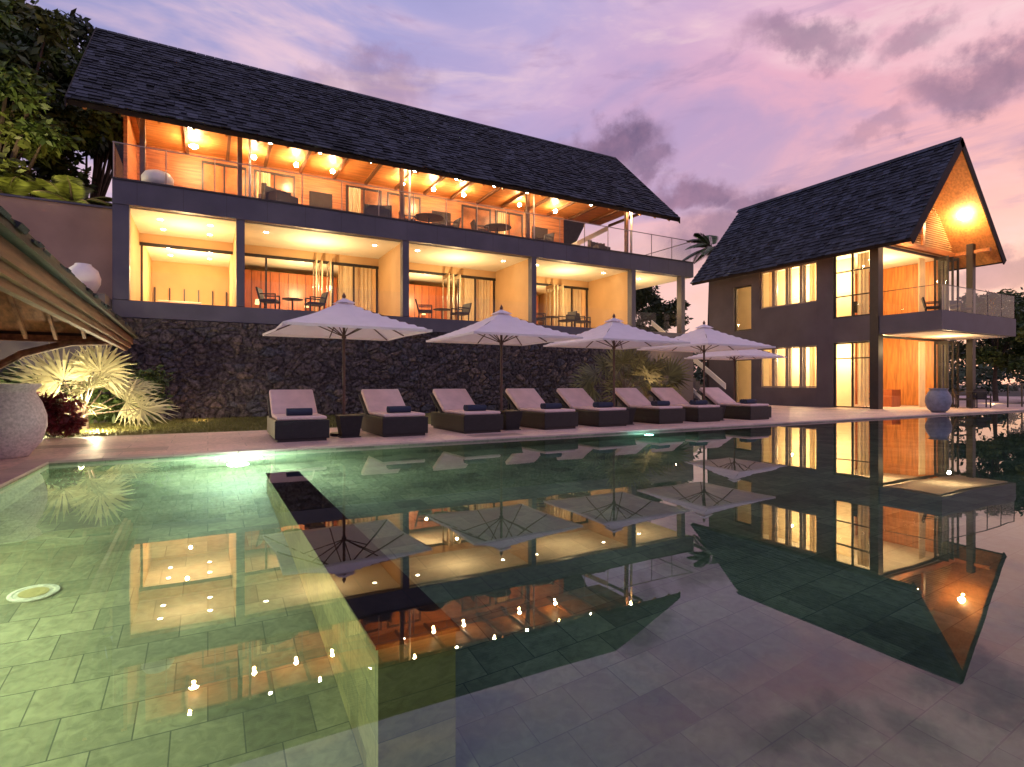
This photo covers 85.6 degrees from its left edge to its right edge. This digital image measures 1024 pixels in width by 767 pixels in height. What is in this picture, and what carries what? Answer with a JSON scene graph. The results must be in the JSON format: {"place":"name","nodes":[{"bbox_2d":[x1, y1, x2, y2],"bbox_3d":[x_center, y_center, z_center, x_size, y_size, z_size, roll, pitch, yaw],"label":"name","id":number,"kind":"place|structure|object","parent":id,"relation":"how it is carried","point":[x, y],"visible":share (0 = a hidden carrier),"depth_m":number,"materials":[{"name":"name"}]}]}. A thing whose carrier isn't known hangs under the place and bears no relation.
{"place":"outdoors","nodes":[
{"label":"outdoors","id":0,"kind":"place"},
{"bbox_2d":[0,173,41,195],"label":"bush","id":1,"kind":"object","parent":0,"point":[21,185],"visible":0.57,"depth_m":17.41,"materials":[{"name":"green plant"}]},
{"bbox_2d":[31,175,111,206],"bbox_3d":[-14.535,-5.684,18.215,3.198,1.969,3.143,0,0,-29],"label":"shrub","id":2,"kind":"object","parent":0,"point":[71,189],"visible":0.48,"depth_m":17.77,"materials":[{"name":"green plant"}]},
{"bbox_2d":[43,413,430,438],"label":"lawn","id":3,"kind":"structure","parent":0,"point":[428,415],"depth_m":13.57,"materials":[{"name":"green plant"}]},
{"bbox_2d":[36,391,88,437],"bbox_3d":[-9.334,0.621,11.205,1.421,1.071,1.196,0,0,-29],"label":"red shrub","id":4,"kind":"object","parent":3,"relation":"on","point":[60,421],"visible":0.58,"depth_m":11.14,"materials":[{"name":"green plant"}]},
{"bbox_2d":[0,353,175,424],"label":"green shrub","id":5,"kind":"object","parent":3,"relation":"on","point":[149,374],"visible":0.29,"depth_m":14.86,"materials":[{"name":"green plant"}]},
{"bbox_2d":[0,343,179,429],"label":"fan palm","id":6,"kind":"object","parent":3,"relation":"on","point":[81,370],"visible":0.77,"depth_m":13.07,"materials":[{"name":"green plant"}]},
{"bbox_2d":[118,318,612,420],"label":"stone retaining wall","id":7,"kind":"structure","parent":3,"relation":"on","point":[229,370],"depth_m":18.92,"materials":[{"name":"grey stone"}]},
{"bbox_2d":[569,348,671,406],"bbox_3d":[4.176,-0.277,19.584,3.850,2.794,3.704,0,0,-29],"label":"fan palm","id":8,"kind":"object","parent":3,"relation":"on","point":[654,374],"visible":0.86,"depth_m":19.37,"materials":[{"name":"green plant"}]},
{"bbox_2d":[599,351,692,405],"bbox_3d":[5.111,-0.121,21.202,3.521,2.482,3.296,0,0,-5],"label":"fan palm","id":9,"kind":"object","parent":3,"relation":"on","point":[675,371],"visible":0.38,"depth_m":20.89,"materials":[{"name":"green plant"}]},
{"bbox_2d":[0,396,1023,487],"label":"pool deck","id":10,"kind":"structure","parent":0,"point":[46,451],"depth_m":11.06,"materials":[{"name":"stone"}]},
{"bbox_2d":[0,384,47,458],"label":"terrazzo urn","id":11,"kind":"object","parent":10,"relation":"on","point":[23,420],"visible":1,"depth_m":8.07,"materials":[{"name":"grey stone"}]},
{"bbox_2d":[0,206,139,369],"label":"timber sala","id":12,"kind":"structure","parent":10,"relation":"on","point":[46,295],"depth_m":6.67,"materials":[{"name":"brown wood"}]},
{"bbox_2d":[267,389,329,442],"bbox_3d":[-4.443,0.617,11.394,0.980,0.966,2.080,0,0,-28],"label":"sun lounger","id":13,"kind":"object","parent":10,"relation":"on","point":[294,416],"visible":1,"depth_m":10.69,"materials":[{"name":"fabric"}]},
{"bbox_2d":[263,293,431,436],"bbox_3d":[-3.564,-0.420,11.735,2.840,3.040,2.840,0,0,-31],"label":"patio umbrella","id":14,"kind":"object","parent":10,"relation":"on","point":[343,318],"visible":0.89,"depth_m":11.46,"materials":[{"name":"white fabric"}]},
{"bbox_2d":[335,414,363,437],"bbox_3d":[-3.363,0.875,11.411,0.480,0.450,0.480,0,0,-29],"label":"side table","id":15,"kind":"object","parent":10,"relation":"on","point":[348,425],"visible":1,"depth_m":11.24,"materials":[{"name":"wicker"}]},
{"bbox_2d":[358,389,427,436],"bbox_3d":[-2.706,0.617,12.407,0.980,0.966,2.080,0,0,-29],"label":"sun lounger","id":16,"kind":"object","parent":10,"relation":"on","point":[387,413],"visible":0.95,"depth_m":11.75,"materials":[{"name":"fabric"}]},
{"bbox_2d":[430,389,502,433],"bbox_3d":[-1.128,0.617,13.186,0.980,0.966,2.080,0,0,-29],"label":"sun lounger","id":17,"kind":"object","parent":10,"relation":"on","point":[459,411],"visible":1,"depth_m":12.62,"materials":[{"name":"fabric"}]},
{"bbox_2d":[426,304,582,409],"bbox_3d":[-0.260,-0.420,13.551,2.840,3.040,2.840,0,0,-29],"label":"patio umbrella","id":18,"kind":"object","parent":10,"relation":"on","point":[501,327],"visible":0.92,"depth_m":13.31,"materials":[{"name":"white fabric"}]},
{"bbox_2d":[496,410,522,429],"bbox_3d":[-0.060,0.875,13.227,0.480,0.450,0.480,0,0,-29],"label":"side table","id":19,"kind":"object","parent":10,"relation":"on","point":[511,419],"visible":0.82,"depth_m":13.05,"materials":[{"name":"wicker"}]},
{"bbox_2d":[503,388,577,429],"bbox_3d":[0.680,0.617,14.177,0.980,0.966,2.080,0,0,-30],"label":"sun lounger","id":20,"kind":"object","parent":10,"relation":"on","point":[536,409],"visible":0.95,"depth_m":13.55,"materials":[{"name":"fabric"}]},
{"bbox_2d":[553,388,628,426],"bbox_3d":[2.103,0.617,15.002,0.980,0.966,2.080,0,0,-29],"label":"sun lounger","id":21,"kind":"object","parent":10,"relation":"on","point":[585,406],"visible":0.91,"depth_m":14.38,"materials":[{"name":"fabric"}]},
{"bbox_2d":[543,314,690,406],"bbox_3d":[2.807,-0.420,15.237,2.840,3.040,2.840,0,0,-27],"label":"patio umbrella","id":22,"kind":"object","parent":10,"relation":"on","point":[613,333],"visible":0.88,"depth_m":14.91,"materials":[{"name":"white fabric"}]},
{"bbox_2d":[624,407,635,424],"bbox_3d":[3.007,0.875,14.914,0.480,0.450,0.480,0,0,-29],"label":"side table","id":23,"kind":"object","parent":10,"relation":"on","point":[631,410],"visible":0.3,"depth_m":14.79,"materials":[{"name":"metal"}]},
{"bbox_2d":[610,388,684,423],"bbox_3d":[3.880,0.617,16.017,0.980,0.966,2.080,0,0,-29],"label":"sun lounger","id":24,"kind":"object","parent":10,"relation":"on","point":[656,412],"visible":0.88,"depth_m":15.40,"materials":[{"name":"fabric"}]},
{"bbox_2d":[648,388,721,421],"bbox_3d":[5.201,0.617,16.765,0.980,0.966,2.080,0,0,-28],"label":"sun lounger","id":25,"kind":"object","parent":10,"relation":"on","point":[699,411],"visible":0.73,"depth_m":16.05,"materials":[{"name":"fabric"}]},
{"bbox_2d":[651,320,725,403],"bbox_3d":[8.890,-1.350,30.335,1.810,4.900,5.400,0,0,-29],"label":"outdoor staircase","id":26,"kind":"structure","parent":10,"relation":"on","point":[697,385],"depth_m":29.26,"materials":[{"name":"concrete"}]},
{"bbox_2d":[637,321,775,399],"bbox_3d":[5.874,-0.420,16.923,2.840,3.040,2.840,0,0,-29],"label":"patio umbrella","id":27,"kind":"object","parent":10,"relation":"on","point":[703,338],"visible":0.84,"depth_m":16.58,"materials":[{"name":"white fabric"}]},
{"bbox_2d":[720,405,726,420],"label":"side table","id":28,"kind":"object","parent":10,"relation":"on","point":[723,407],"visible":0.23,"depth_m":16.48,"materials":[{"name":"metal"}]},
{"bbox_2d":[696,387,770,419],"bbox_3d":[7.055,0.617,17.699,0.980,0.966,2.080,0,0,-30],"label":"sun lounger","id":29,"kind":"object","parent":10,"relation":"on","point":[748,409],"visible":0.88,"depth_m":17.09,"materials":[{"name":"fabric"}]},
{"bbox_2d":[684,349,786,400],"bbox_3d":[9.301,-0.420,23.143,2.840,3.040,2.840,0,0,-29],"label":"patio umbrella","id":30,"kind":"object","parent":10,"relation":"on","point":[734,355],"visible":0.59,"depth_m":22.63,"materials":[{"name":"white fabric"}]},
{"bbox_2d":[690,137,1015,408],"bbox_3d":[16.685,-4.745,28.392,8.546,11.690,12.085,0,0,-29],"label":"gabled villa","id":31,"kind":"object","parent":10,"relation":"on","point":[793,276],"visible":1,"depth_m":26.14,"materials":[{"name":"paint"}]},
{"bbox_2d":[761,262,815,387],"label":"window frames","id":32,"kind":"structure","parent":31,"relation":"in","point":[802,268],"depth_m":27.33,"materials":[{"name":"black metal"}]},
{"bbox_2d":[735,246,958,407],"bbox_3d":[15.848,-2.430,26.197,4.675,7.040,9.724,0,0,-69],"label":"window frames dark","id":33,"kind":"structure","parent":31,"relation":"in","point":[946,259],"depth_m":25.28,"materials":[{"name":"metal"}]},
{"bbox_2d":[854,301,869,314],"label":"terrace chair","id":34,"kind":"object","parent":31,"relation":"on","point":[855,306],"visible":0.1,"depth_m":25.20,"materials":[{"name":"fabric"}]},
{"bbox_2d":[921,297,939,310],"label":"terrace chair","id":35,"kind":"object","parent":31,"relation":"on","point":[926,307],"visible":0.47,"depth_m":23.89,"materials":[{"name":"fabric"}]},
{"bbox_2d":[948,300,971,312],"bbox_3d":[19.943,-3.310,24.603,0.560,0.850,0.680,0,0,0],"label":"terrace chair","id":36,"kind":"object","parent":31,"relation":"on","point":[952,305],"visible":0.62,"depth_m":24.80,"materials":[{"name":"fabric"}]},
{"bbox_2d":[925,388,951,412],"bbox_3d":[16.251,0.640,21.087,0.840,0.920,0.840,0,0,-29],"label":"glazed urn","id":37,"kind":"object","parent":10,"relation":"on","point":[938,400],"visible":0.99,"depth_m":20.82,"materials":[{"name":"blue ceramic"}]},
{"bbox_2d":[952,389,972,408],"bbox_3d":[20.068,0.675,24.672,0.680,0.850,0.560,0,0,33],"label":"terrace chair","id":38,"kind":"object","parent":10,"relation":"on","point":[970,398],"visible":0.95,"depth_m":24.55,"materials":[{"name":"fabric"}]},
{"bbox_2d":[957,391,987,407],"bbox_3d":[20.819,0.725,25.025,1.100,0.750,1.100,0,0,-29],"label":"terrace table","id":39,"kind":"object","parent":10,"relation":"on","point":[972,393],"visible":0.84,"depth_m":24.74,"materials":[{"name":"wood"}]},
{"bbox_2d":[956,290,1006,341],"bbox_3d":[25.822,-2.041,31.018,2.404,6.294,2.551,0,0,-29],"label":"garden tree","id":40,"kind":"object","parent":10,"relation":"on","point":[980,302],"visible":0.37,"depth_m":30.75,"materials":[{"name":"green plant"}]},
{"bbox_2d":[973,389,991,407],"bbox_3d":[21.631,0.675,25.514,0.560,0.850,0.680,0,0,23],"label":"terrace chair","id":41,"kind":"object","parent":10,"relation":"on","point":[980,396],"visible":0.81,"depth_m":25.61,"materials":[{"name":"fabric"}]},
{"bbox_2d":[949,287,1023,400],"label":"garden tree","id":42,"kind":"object","parent":10,"relation":"on","point":[988,351],"visible":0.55,"depth_m":33.42,"materials":[{"name":"green plant"}]},
{"bbox_2d":[994,310,1023,378],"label":"garden tree","id":43,"kind":"object","parent":10,"relation":"on","point":[1009,350],"visible":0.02,"depth_m":35.92,"materials":[{"name":"green plant"}]},
{"bbox_2d":[1007,383,1023,406],"bbox_3d":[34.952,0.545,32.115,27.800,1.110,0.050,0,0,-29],"label":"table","id":44,"kind":"object","parent":10,"relation":"on","point":[1021,393],"visible":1,"depth_m":25.76,"materials":[{"name":"metal"}]},
{"bbox_2d":[0,410,1023,489],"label":"swimming pool","id":45,"kind":"structure","parent":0,"point":[419,443],"depth_m":10.11,"materials":[{"name":"tile"}]},
{"bbox_2d":[0,411,1023,766],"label":"pool water","id":46,"kind":"structure","parent":45,"relation":"in","point":[842,593],"depth_m":2.89,"materials":[{"name":"green liquid"}]},
{"bbox_2d":[19,0,1023,384],"label":"sky","id":47,"kind":"structure","parent":0,"point":[720,108],"materials":[{"name":"purple"}]},
{"bbox_2d":[949,385,1023,403],"bbox_3d":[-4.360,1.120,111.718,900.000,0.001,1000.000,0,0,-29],"label":"ground","id":48,"kind":"structure","parent":0,"point":[1012,393],"depth_m":61.97,"materials":[{"name":"soil"}]},
{"bbox_2d":[0,25,105,166],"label":"broadleaf tree","id":49,"kind":"object","parent":48,"relation":"on","point":[64,84],"visible":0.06,"depth_m":21.81,"materials":[{"name":"green plant"}]},
{"bbox_2d":[0,193,111,298],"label":"garden wall","id":50,"kind":"structure","parent":48,"relation":"on","point":[67,234],"depth_m":16.66,"materials":[{"name":"paint"}]},
{"bbox_2d":[0,293,115,423],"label":"planter terrace","id":51,"kind":"structure","parent":48,"relation":"on","point":[8,348],"depth_m":14.48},
{"bbox_2d":[69,263,100,292],"bbox_3d":[-11.971,-2.890,15.443,0.820,0.880,0.820,0,0,-29],"label":"round urn","id":52,"kind":"object","parent":51,"relation":"on","point":[87,275],"visible":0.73,"depth_m":15.25,"materials":[{"name":"white ceramic"}]},
{"bbox_2d":[0,0,122,197],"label":"broadleaf tree","id":53,"kind":"object","parent":48,"relation":"on","point":[40,129],"visible":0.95,"depth_m":18.41,"materials":[{"name":"green plant"}]},
{"bbox_2d":[41,8,111,200],"bbox_3d":[-17.805,-7.083,24.178,4.536,16.418,5.424,0,0,-29],"label":"broadleaf tree","id":54,"kind":"object","parent":48,"relation":"on","point":[101,176],"visible":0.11,"depth_m":23.30,"materials":[{"name":"green plant"}]},
{"bbox_2d":[65,27,693,406],"bbox_3d":[-3.856,-5.670,25.322,24.560,13.740,9.706,0,0,-29],"label":"long roofed villa","id":55,"kind":"object","parent":48,"relation":"on","point":[209,235],"visible":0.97,"depth_m":21.76,"materials":[{"name":"concrete"}]},
{"bbox_2d":[141,169,173,184],"bbox_3d":[-10.890,-6.286,17.007,0.860,0.520,0.860,0,0,-29],"label":"round pouf","id":56,"kind":"object","parent":55,"relation":"on","point":[154,175],"visible":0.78,"depth_m":16.67,"materials":[{"name":"white fabric"}]},
{"bbox_2d":[255,287,280,308],"bbox_3d":[-8.511,-2.895,19.310,0.680,0.850,0.560,0,0,-8],"label":"terrace chair","id":57,"kind":"object","parent":55,"relation":"on","point":[261,296],"visible":0.84,"depth_m":19.09,"materials":[{"name":"fabric"}]},
{"bbox_2d":[258,183,297,203],"bbox_3d":[-8.134,-6.466,19.198,0.982,0.880,1.100,0,0,27],"label":"woven armchair","id":58,"kind":"object","parent":55,"relation":"on","point":[268,192],"visible":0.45,"depth_m":18.79,"materials":[{"name":"wicker"}]},
{"bbox_2d":[282,297,302,309],"bbox_3d":[-7.843,-2.745,19.767,0.700,0.550,0.700,0,0,-29],"label":"terrace table","id":59,"kind":"object","parent":55,"relation":"on","point":[292,299],"visible":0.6,"depth_m":19.69,"materials":[{"name":"wood"}]},
{"bbox_2d":[305,292,328,310],"bbox_3d":[-7.090,-2.895,20.078,0.680,0.850,0.560,0,0,-39],"label":"terrace chair","id":60,"kind":"object","parent":55,"relation":"on","point":[323,299],"visible":0.8,"depth_m":20.02,"materials":[{"name":"fabric"}]},
{"bbox_2d":[364,204,391,217],"bbox_3d":[-5.026,-6.426,20.795,1.000,0.800,0.892,0,0,-12],"label":"woven armchair","id":61,"kind":"object","parent":55,"relation":"on","point":[385,211],"visible":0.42,"depth_m":20.43,"materials":[{"name":"wicker"}]},
{"bbox_2d":[404,214,418,221],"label":"terrace chair","id":62,"kind":"object","parent":55,"relation":"on","point":[411,216],"visible":0.28,"depth_m":21.96,"materials":[{"name":"fabric"}]},
{"bbox_2d":[415,299,431,317],"bbox_3d":[-3.516,-2.895,22.056,0.680,0.850,0.560,0,0,-8],"label":"terrace chair","id":63,"kind":"object","parent":55,"relation":"on","point":[424,311],"visible":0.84,"depth_m":21.80,"materials":[{"name":"wood"}]},
{"bbox_2d":[414,213,443,222],"bbox_3d":[-3.387,-6.401,22.559,1.200,0.750,1.200,0,0,-29],"label":"terrace table","id":64,"kind":"object","parent":55,"relation":"on","point":[428,217],"visible":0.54,"depth_m":22.48,"materials":[{"name":"wood"}]},
{"bbox_2d":[313,260,563,325],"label":"folding doors","id":65,"kind":"structure","parent":55,"relation":"in","point":[555,288],"depth_m":24.29,"materials":[{"name":"brown wood"}]},
{"bbox_2d":[433,308,450,318],"bbox_3d":[-2.848,-2.745,22.513,0.700,0.550,0.700,0,0,-29],"label":"terrace table","id":66,"kind":"object","parent":55,"relation":"on","point":[441,309],"visible":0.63,"depth_m":22.49,"materials":[{"name":"wood"}]},
{"bbox_2d":[441,218,460,226],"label":"terrace chair","id":67,"kind":"object","parent":55,"relation":"on","point":[456,223],"visible":0.29,"depth_m":22.99,"materials":[{"name":"fabric"}]},
{"bbox_2d":[451,303,471,319],"bbox_3d":[-2.095,-2.895,22.824,0.680,0.850,0.560,0,0,-39],"label":"terrace chair","id":68,"kind":"object","parent":55,"relation":"on","point":[466,309],"visible":0.82,"depth_m":22.77,"materials":[{"name":"fabric"}]},
{"bbox_2d":[470,220,488,231],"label":"terrace chair","id":69,"kind":"object","parent":55,"relation":"on","point":[473,225],"visible":0.43,"depth_m":23.36,"materials":[{"name":"fabric"}]},
{"bbox_2d":[484,223,510,232],"bbox_3d":[-0.622,-6.401,23.965,1.200,0.750,1.200,0,0,-29],"label":"terrace table","id":70,"kind":"object","parent":55,"relation":"on","point":[497,227],"visible":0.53,"depth_m":23.92,"materials":[{"name":"wood"}]},
{"bbox_2d":[536,313,545,324],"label":"terrace chair","id":71,"kind":"object","parent":55,"relation":"on","point":[543,318],"visible":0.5,"depth_m":24.38,"materials":[{"name":"wood"}]},
{"bbox_2d":[536,233,554,240],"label":"terrace chair","id":72,"kind":"object","parent":55,"relation":"on","point":[549,237],"visible":0.42,"depth_m":25.21,"materials":[{"name":"fabric"}]},
{"bbox_2d":[546,316,558,324],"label":"terrace table","id":73,"kind":"object","parent":55,"relation":"on","point":[551,317],"visible":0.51,"depth_m":25.04,"materials":[{"name":"wood"}]},
{"bbox_2d":[558,311,576,326],"bbox_3d":[2.549,-2.895,25.377,0.680,0.850,0.560,0,0,-39],"label":"terrace chair","id":74,"kind":"object","parent":55,"relation":"on","point":[570,316],"visible":0.81,"depth_m":25.34,"materials":[{"name":"fabric"}]},
{"bbox_2d":[575,313,590,327],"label":"terrace chair","id":75,"kind":"object","parent":55,"relation":"on","point":[579,320],"visible":0.72,"depth_m":25.77,"materials":[{"name":"fabric"}]},
{"bbox_2d":[588,240,609,249],"bbox_3d":[4.050,-6.426,26.242,1.000,0.800,0.892,0,0,-40],"label":"woven armchair","id":76,"kind":"object","parent":55,"relation":"on","point":[595,244],"visible":0.32,"depth_m":25.98,"materials":[{"name":"wicker"}]},
{"bbox_2d":[636,285,693,331],"bbox_3d":[8.947,-3.324,38.886,7.124,8.880,5.221,0,0,-29],"label":"garden tree","id":77,"kind":"object","parent":48,"relation":"on","point":[659,314],"visible":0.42,"depth_m":37.74,"materials":[{"name":"green plant"}]},
{"bbox_2d":[683,233,718,387],"bbox_3d":[14.087,-4.757,38.685,5.036,11.748,4.958,0,0,-29],"label":"coconut palm","id":78,"kind":"object","parent":48,"relation":"on","point":[703,240],"visible":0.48,"depth_m":39.07,"materials":[{"name":"green plant"}]},
{"bbox_2d":[685,328,1023,392],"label":"distant trees","id":79,"kind":"object","parent":48,"relation":"on","point":[984,374],"visible":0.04,"depth_m":60.62,"materials":[{"name":"green plant"}]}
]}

